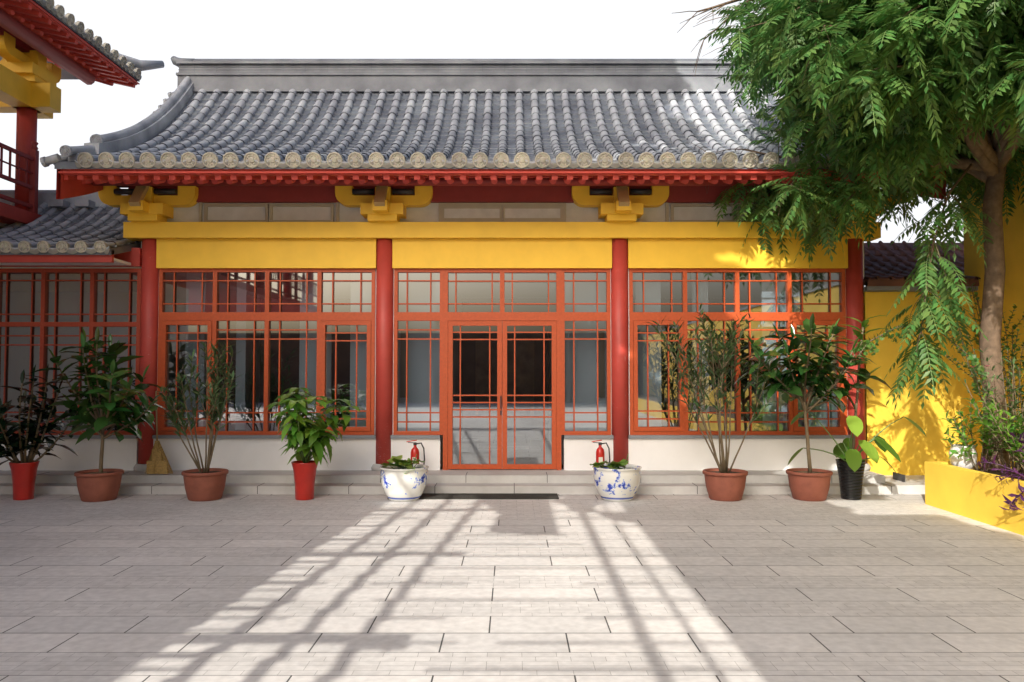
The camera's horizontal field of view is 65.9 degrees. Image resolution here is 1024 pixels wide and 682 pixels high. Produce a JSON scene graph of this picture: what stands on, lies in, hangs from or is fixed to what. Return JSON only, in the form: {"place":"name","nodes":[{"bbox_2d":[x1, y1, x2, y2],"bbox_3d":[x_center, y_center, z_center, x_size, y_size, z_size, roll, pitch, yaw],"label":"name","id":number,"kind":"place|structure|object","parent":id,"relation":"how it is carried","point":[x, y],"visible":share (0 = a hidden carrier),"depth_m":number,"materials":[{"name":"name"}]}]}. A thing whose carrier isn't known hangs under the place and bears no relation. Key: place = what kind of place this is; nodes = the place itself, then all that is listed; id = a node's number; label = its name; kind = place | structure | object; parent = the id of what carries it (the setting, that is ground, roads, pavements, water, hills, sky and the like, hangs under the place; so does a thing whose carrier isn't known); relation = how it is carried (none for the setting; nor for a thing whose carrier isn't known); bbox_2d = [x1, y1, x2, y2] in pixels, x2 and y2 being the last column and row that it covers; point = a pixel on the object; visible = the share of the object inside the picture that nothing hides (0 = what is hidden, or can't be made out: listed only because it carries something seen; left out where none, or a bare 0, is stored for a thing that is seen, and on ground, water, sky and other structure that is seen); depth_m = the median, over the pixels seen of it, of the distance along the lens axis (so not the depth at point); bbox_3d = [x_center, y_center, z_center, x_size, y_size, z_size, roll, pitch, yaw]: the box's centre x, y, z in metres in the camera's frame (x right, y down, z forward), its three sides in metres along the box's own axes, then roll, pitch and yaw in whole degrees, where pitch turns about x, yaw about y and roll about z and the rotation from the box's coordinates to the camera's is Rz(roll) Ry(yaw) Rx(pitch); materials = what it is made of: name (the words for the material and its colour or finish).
{"place":"outdoors","nodes":[
{"label":"outdoors","id":0,"kind":"place"},
{"bbox_2d":[0,107,41,223],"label":"pavilion gallery","id":1,"kind":"object","parent":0,"point":[26,126],"visible":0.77,"depth_m":13.84,"materials":[{"name":"red wood"}]},
{"bbox_2d":[0,141,38,213],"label":"balcony railing","id":2,"kind":"object","parent":1,"relation":"attached to","point":[32,185],"visible":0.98,"depth_m":13.55,"materials":[{"name":"red wood"}]},
{"bbox_2d":[0,64,60,118],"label":"pavilion beams","id":3,"kind":"structure","parent":1,"relation":"on","point":[42,99],"depth_m":13.85,"materials":[{"name":"yellow wood"}]},
{"bbox_2d":[0,31,60,85],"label":"roof bracket","id":4,"kind":"object","parent":3,"relation":"on","point":[33,66],"visible":0.84,"depth_m":13.77,"materials":[{"name":"yellow wood"}]},
{"bbox_2d":[0,9,95,84],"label":"roof beam","id":5,"kind":"structure","parent":4,"relation":"on","point":[27,39],"depth_m":13.55,"materials":[{"name":"red wood"}]},
{"bbox_2d":[0,0,139,87],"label":"roof eave","id":6,"kind":"object","parent":5,"relation":"on","point":[37,19],"visible":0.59,"depth_m":13.69,"materials":[{"name":"red wood"}]},
{"bbox_2d":[33,0,141,81],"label":"pavilion roof","id":7,"kind":"structure","parent":5,"relation":"on","point":[57,11],"depth_m":13.87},
{"bbox_2d":[0,53,163,79],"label":"roof ridge end","id":8,"kind":"object","parent":7,"relation":"on","point":[143,65],"visible":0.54,"depth_m":15.79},
{"bbox_2d":[0,190,127,207],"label":"wing roof ridge","id":9,"kind":"structure","parent":0,"point":[91,200],"depth_m":14.19,"materials":[{"name":"grey tile"}]},
{"bbox_2d":[0,202,140,254],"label":"wing roof","id":10,"kind":"structure","parent":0,"point":[72,229],"depth_m":12.78,"materials":[{"name":"grey tile"}]},
{"bbox_2d":[0,248,141,266],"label":"wing fascia","id":11,"kind":"structure","parent":10,"relation":"attached to","point":[133,256],"depth_m":11.48,"materials":[{"name":"red wood"}]},
{"bbox_2d":[0,258,141,469],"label":"white wall","id":12,"kind":"structure","parent":0,"point":[123,454],"depth_m":11.95,"materials":[{"name":"white paint"}]},
{"bbox_2d":[0,269,140,434],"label":"wing window frames","id":13,"kind":"structure","parent":12,"relation":"in","point":[43,324],"depth_m":12.09,"materials":[{"name":"red wood"}]},
{"bbox_2d":[9,435,137,438],"bbox_3d":[-10.915,1.455,12.056,10.470,0.050,0.255,0,-2,0],"label":"window sill","id":14,"kind":"structure","parent":12,"relation":"on","point":[110,437],"depth_m":11.93,"materials":[{"name":"red wood"}]},
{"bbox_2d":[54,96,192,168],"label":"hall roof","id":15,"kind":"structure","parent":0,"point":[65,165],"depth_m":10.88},
{"bbox_2d":[171,56,782,92],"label":"roof ridge","id":16,"kind":"structure","parent":0,"point":[448,75],"depth_m":14.93,"materials":[{"name":"grey tile"}]},
{"bbox_2d":[0,0,963,286],"label":"sky","id":17,"kind":"structure","parent":0,"point":[157,30],"materials":[{"name":"white"}]},
{"bbox_2d":[153,438,843,469],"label":"hall walls","id":18,"kind":"structure","parent":0,"point":[578,454],"depth_m":11.97,"materials":[{"name":"white paint"}]},
{"bbox_2d":[152,435,850,438],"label":"hall sills","id":19,"kind":"structure","parent":18,"relation":"on","point":[564,437],"depth_m":11.94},
{"bbox_2d":[157,268,847,469],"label":"hall window frames","id":20,"kind":"structure","parent":19,"relation":"on","point":[502,320],"depth_m":12.07,"materials":[{"name":"red wood"}]},
{"bbox_2d":[157,269,847,434],"bbox_3d":[-0.150,0.156,12.108,10.538,2.554,0.050,0,-2,0],"label":"hall window trim","id":21,"kind":"structure","parent":20,"relation":"attached to","point":[610,325],"depth_m":12.09,"materials":[{"name":"red wood"}]},
{"bbox_2d":[217,299,780,448],"bbox_3d":[-0.150,0.531,15.266,10.800,3.100,4.550,0,-2,0],"label":"hall interior furniture","id":22,"kind":"object","parent":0,"point":[527,430],"visible":0.22,"depth_m":17.36,"materials":[{"name":"brown wood"}]},
{"bbox_2d":[176,273,831,465],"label":"hall interior walls","id":23,"kind":"structure","parent":0,"point":[418,399],"depth_m":12.51,"materials":[{"name":"grey paint"}]},
{"bbox_2d":[400,331,604,397],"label":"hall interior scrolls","id":24,"kind":"object","parent":23,"relation":"attached to","point":[601,368],"visible":0.79,"depth_m":12.51,"materials":[{"name":"grey paper"}]},
{"bbox_2d":[475,340,533,414],"bbox_3d":[-0.150,0.755,16.673,1.240,1.600,0.020,0,-2,0],"label":"screen","id":25,"kind":"object","parent":23,"relation":"attached to","point":[524,367],"visible":0.71,"depth_m":16.67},
{"bbox_2d":[0,494,1023,681],"bbox_3d":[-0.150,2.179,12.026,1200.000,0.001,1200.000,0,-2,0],"label":"courtyard ground","id":26,"kind":"structure","parent":0,"point":[562,588],"depth_m":6.20,"materials":[{"name":"stone"}]},
{"bbox_2d":[0,364,82,499],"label":"potted rubber plant","id":27,"kind":"object","parent":26,"relation":"on","point":[23,472],"visible":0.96,"depth_m":10.56,"materials":[{"name":"ceramic"}]},
{"bbox_2d":[28,327,167,501],"bbox_3d":[-5.446,0.969,10.700,1.575,2.317,1.454,-1,-2,17],"label":"potted rubber plant","id":28,"kind":"object","parent":26,"relation":"on","point":[94,412],"visible":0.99,"depth_m":10.52,"materials":[{"name":"green plant"}]},
{"bbox_2d":[157,340,242,501],"bbox_3d":[-4.211,1.030,10.614,1.133,2.190,1.321,1,-2,-19],"label":"potted oleander","id":29,"kind":"object","parent":26,"relation":"on","point":[204,484],"visible":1,"depth_m":10.62,"materials":[{"name":"plant"}]},
{"bbox_2d":[266,387,363,499],"bbox_3d":[-2.757,1.373,10.574,1.485,1.501,1.448,0,-2,0],"label":"potted plant","id":30,"kind":"object","parent":26,"relation":"on","point":[307,434],"visible":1,"depth_m":10.53,"materials":[{"name":"plant"}]},
{"bbox_2d":[379,454,428,501],"bbox_3d":[-1.451,1.822,10.614,0.661,0.605,0.668,0,-2,0],"label":"ceramic planter","id":31,"kind":"object","parent":26,"relation":"on","point":[403,480],"visible":1,"depth_m":10.39,"materials":[{"name":"white ceramic"}]},
{"bbox_2d":[0,440,924,493],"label":"platform steps","id":32,"kind":"structure","parent":26,"relation":"on","point":[562,481],"depth_m":11.37,"materials":[{"name":"stone"}]},
{"bbox_2d":[0,273,136,430],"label":"wing interior","id":33,"kind":"object","parent":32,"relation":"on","point":[68,302],"depth_m":16.00,"materials":[{"name":"grey paint"}]},
{"bbox_2d":[145,391,172,473],"bbox_3d":[-5.223,1.341,11.601,0.537,1.204,0.280,-2,-3,37],"label":"broom","id":34,"kind":"object","parent":32,"relation":"on","point":[157,463],"visible":1,"depth_m":11.53,"materials":[{"name":"wicker"}]},
{"bbox_2d":[406,440,424,464],"bbox_3d":[-1.420,1.700,11.643,0.257,0.488,0.139,1,-2,-25],"label":"fire extinguisher","id":35,"kind":"object","parent":32,"relation":"on","point":[414,450],"visible":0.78,"depth_m":11.62,"materials":[{"name":"red metal"}]},
{"bbox_2d":[38,472,904,493],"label":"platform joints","id":36,"kind":"object","parent":32,"relation":"on","point":[898,477],"visible":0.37,"depth_m":11.38,"materials":[{"name":"grey"}]},
{"bbox_2d":[133,238,870,470],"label":"hall columns","id":37,"kind":"structure","parent":32,"relation":"on","point":[384,339],"depth_m":12.00,"materials":[{"name":"red wood"}]},
{"bbox_2d":[123,222,880,268],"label":"hall beams","id":38,"kind":"structure","parent":37,"relation":"on","point":[415,245],"depth_m":12.05,"materials":[{"name":"yellow wood"}]},
{"bbox_2d":[98,186,901,221],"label":"hall brackets","id":39,"kind":"object","parent":38,"relation":"on","point":[150,204],"visible":0.72,"depth_m":11.95,"materials":[{"name":"yellow wood"}]},
{"bbox_2d":[91,178,873,202],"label":"hall eave purlins","id":40,"kind":"object","parent":39,"relation":"on","point":[457,190],"visible":0.33,"depth_m":12.12,"materials":[{"name":"red wood"}]},
{"bbox_2d":[58,169,941,183],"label":"hall eave rafters","id":41,"kind":"object","parent":40,"relation":"on","point":[303,176],"visible":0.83,"depth_m":10.96,"materials":[{"name":"red wood"}]},
{"bbox_2d":[75,89,867,168],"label":"hall roof","id":42,"kind":"structure","parent":41,"relation":"on","point":[412,130],"depth_m":13.42,"materials":[{"name":"grey tile"}]},
{"bbox_2d":[40,76,194,166],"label":"hall roof gable ridges","id":43,"kind":"object","parent":42,"relation":"on","point":[163,116],"visible":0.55,"depth_m":12.73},
{"bbox_2d":[56,169,945,198],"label":"hall roof bargeboards","id":44,"kind":"object","parent":42,"relation":"attached to","point":[65,189],"visible":0.05,"depth_m":11.06,"materials":[{"name":"red wood"}]},
{"bbox_2d":[167,202,836,221],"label":"hall frieze panels","id":45,"kind":"object","parent":38,"relation":"on","point":[430,212],"visible":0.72,"depth_m":12.21,"materials":[{"name":"beige paint"}]},
{"bbox_2d":[441,440,562,468],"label":"hall interior floor","id":46,"kind":"structure","parent":32,"relation":"on","point":[482,458],"depth_m":13.88,"materials":[{"name":"beige"}]},
{"bbox_2d":[141,241,866,457],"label":"hall gable walls","id":47,"kind":"structure","parent":32,"relation":"on","point":[815,292],"depth_m":13.76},
{"bbox_2d":[592,440,609,463],"bbox_3d":[1.310,1.700,11.643,0.257,0.488,0.139,1,-2,-25],"label":"fire extinguisher","id":48,"kind":"object","parent":32,"relation":"on","point":[600,454],"visible":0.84,"depth_m":11.61,"materials":[{"name":"red metal"}]},
{"bbox_2d":[419,493,558,498],"bbox_3d":[-0.520,2.124,10.807,2.300,0.018,0.400,0,-2,0],"label":"door mat","id":49,"kind":"object","parent":26,"relation":"on","point":[489,495],"depth_m":10.73,"materials":[{"name":"grey"}]},
{"bbox_2d":[590,454,641,501],"bbox_3d":[1.410,1.819,10.618,0.656,0.614,0.656,2,-3,-39],"label":"ceramic planter","id":50,"kind":"object","parent":26,"relation":"on","point":[614,481],"visible":1,"depth_m":10.39,"materials":[{"name":"white ceramic"}]},
{"bbox_2d":[647,304,776,501],"bbox_3d":[2.730,0.809,10.833,1.681,2.647,1.693,0,-2,0],"label":"potted oleander","id":51,"kind":"object","parent":26,"relation":"on","point":[723,482],"visible":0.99,"depth_m":10.69,"materials":[{"name":"plant"}]},
{"bbox_2d":[729,313,891,501],"bbox_3d":[4.014,0.890,10.657,1.998,2.471,1.633,0,-2,0],"label":"potted rubber plant","id":52,"kind":"object","parent":26,"relation":"on","point":[809,483],"visible":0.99,"depth_m":10.51,"materials":[{"name":"green plant"}]},
{"bbox_2d":[787,315,925,499],"bbox_3d":[4.617,0.889,10.686,1.765,2.477,1.178,0,-2,0],"label":"potted plant","id":53,"kind":"object","parent":26,"relation":"on","point":[850,463],"visible":0.96,"depth_m":10.53,"materials":[{"name":"black"}]},
{"bbox_2d":[863,150,1023,535],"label":"yellow walls","id":54,"kind":"structure","parent":26,"relation":"on","point":[971,494],"depth_m":12.17,"materials":[{"name":"yellow paint"}]},
{"bbox_2d":[863,288,973,291],"bbox_3d":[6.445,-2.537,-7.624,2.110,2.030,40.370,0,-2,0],"label":"trim strip","id":55,"kind":"object","parent":54,"relation":"on","point":[897,291],"depth_m":12.23,"materials":[{"name":"stone"}]},
{"bbox_2d":[863,241,980,285],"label":"wing roof","id":56,"kind":"structure","parent":54,"relation":"on","point":[888,264],"depth_m":13.73,"materials":[{"name":"grey tile"}]},
{"bbox_2d":[865,285,977,290],"bbox_3d":[9.650,-0.848,12.156,8.400,0.140,0.070,0,-2,0],"label":"fascia board","id":57,"kind":"object","parent":56,"relation":"attached to","point":[883,288],"visible":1,"depth_m":12.12,"materials":[{"name":"red wood"}]},
{"bbox_2d":[974,469,1023,479],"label":"planter soil","id":58,"kind":"structure","parent":54,"relation":"in","point":[1000,473],"depth_m":9.74,"materials":[{"name":"brown soil"}]},
{"bbox_2d":[676,0,1023,470],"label":"tree","id":59,"kind":"object","parent":58,"relation":"on","point":[884,100],"depth_m":9.32,"materials":[{"name":"green plant"}]},
{"bbox_2d":[852,323,1000,467],"bbox_3d":[5.254,0.673,10.050,1.735,1.860,0.759,0,-2,10],"label":"arching plant","id":60,"kind":"object","parent":58,"relation":"on","point":[973,358],"visible":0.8,"depth_m":10.09,"materials":[{"name":"green plant"}]},
{"bbox_2d":[949,444,977,468],"bbox_3d":[5.670,1.469,9.931,0.320,0.320,0.320,0,-2,0],"label":"rock","id":61,"kind":"object","parent":58,"relation":"on","point":[962,462],"visible":0.66,"depth_m":9.82,"materials":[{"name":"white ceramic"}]},
{"bbox_2d":[938,399,1007,471],"bbox_3d":[5.815,1.174,9.885,0.965,0.918,0.786,0,-2,0],"label":"shrub","id":62,"kind":"object","parent":58,"relation":"on","point":[982,437],"visible":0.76,"depth_m":9.82,"materials":[{"name":"green plant"}]},
{"bbox_2d":[936,276,1023,460],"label":"planter shrub","id":63,"kind":"object","parent":58,"relation":"on","point":[1014,345],"visible":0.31,"depth_m":10.78,"materials":[{"name":"green plant"}]},
{"bbox_2d":[964,391,1023,471],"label":"planter shrub","id":64,"kind":"object","parent":58,"relation":"on","point":[1006,435],"visible":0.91,"depth_m":8.99,"materials":[{"name":"green plant"}]},
{"bbox_2d":[964,342,1023,477],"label":"oleander shrub","id":65,"kind":"object","parent":58,"relation":"on","point":[1013,389],"visible":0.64,"depth_m":9.34,"materials":[{"name":"green plant"}]},
{"bbox_2d":[977,432,1023,510],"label":"purple plant","id":66,"kind":"object","parent":58,"relation":"on","point":[1013,501],"visible":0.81,"depth_m":8.38,"materials":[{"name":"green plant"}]}
]}

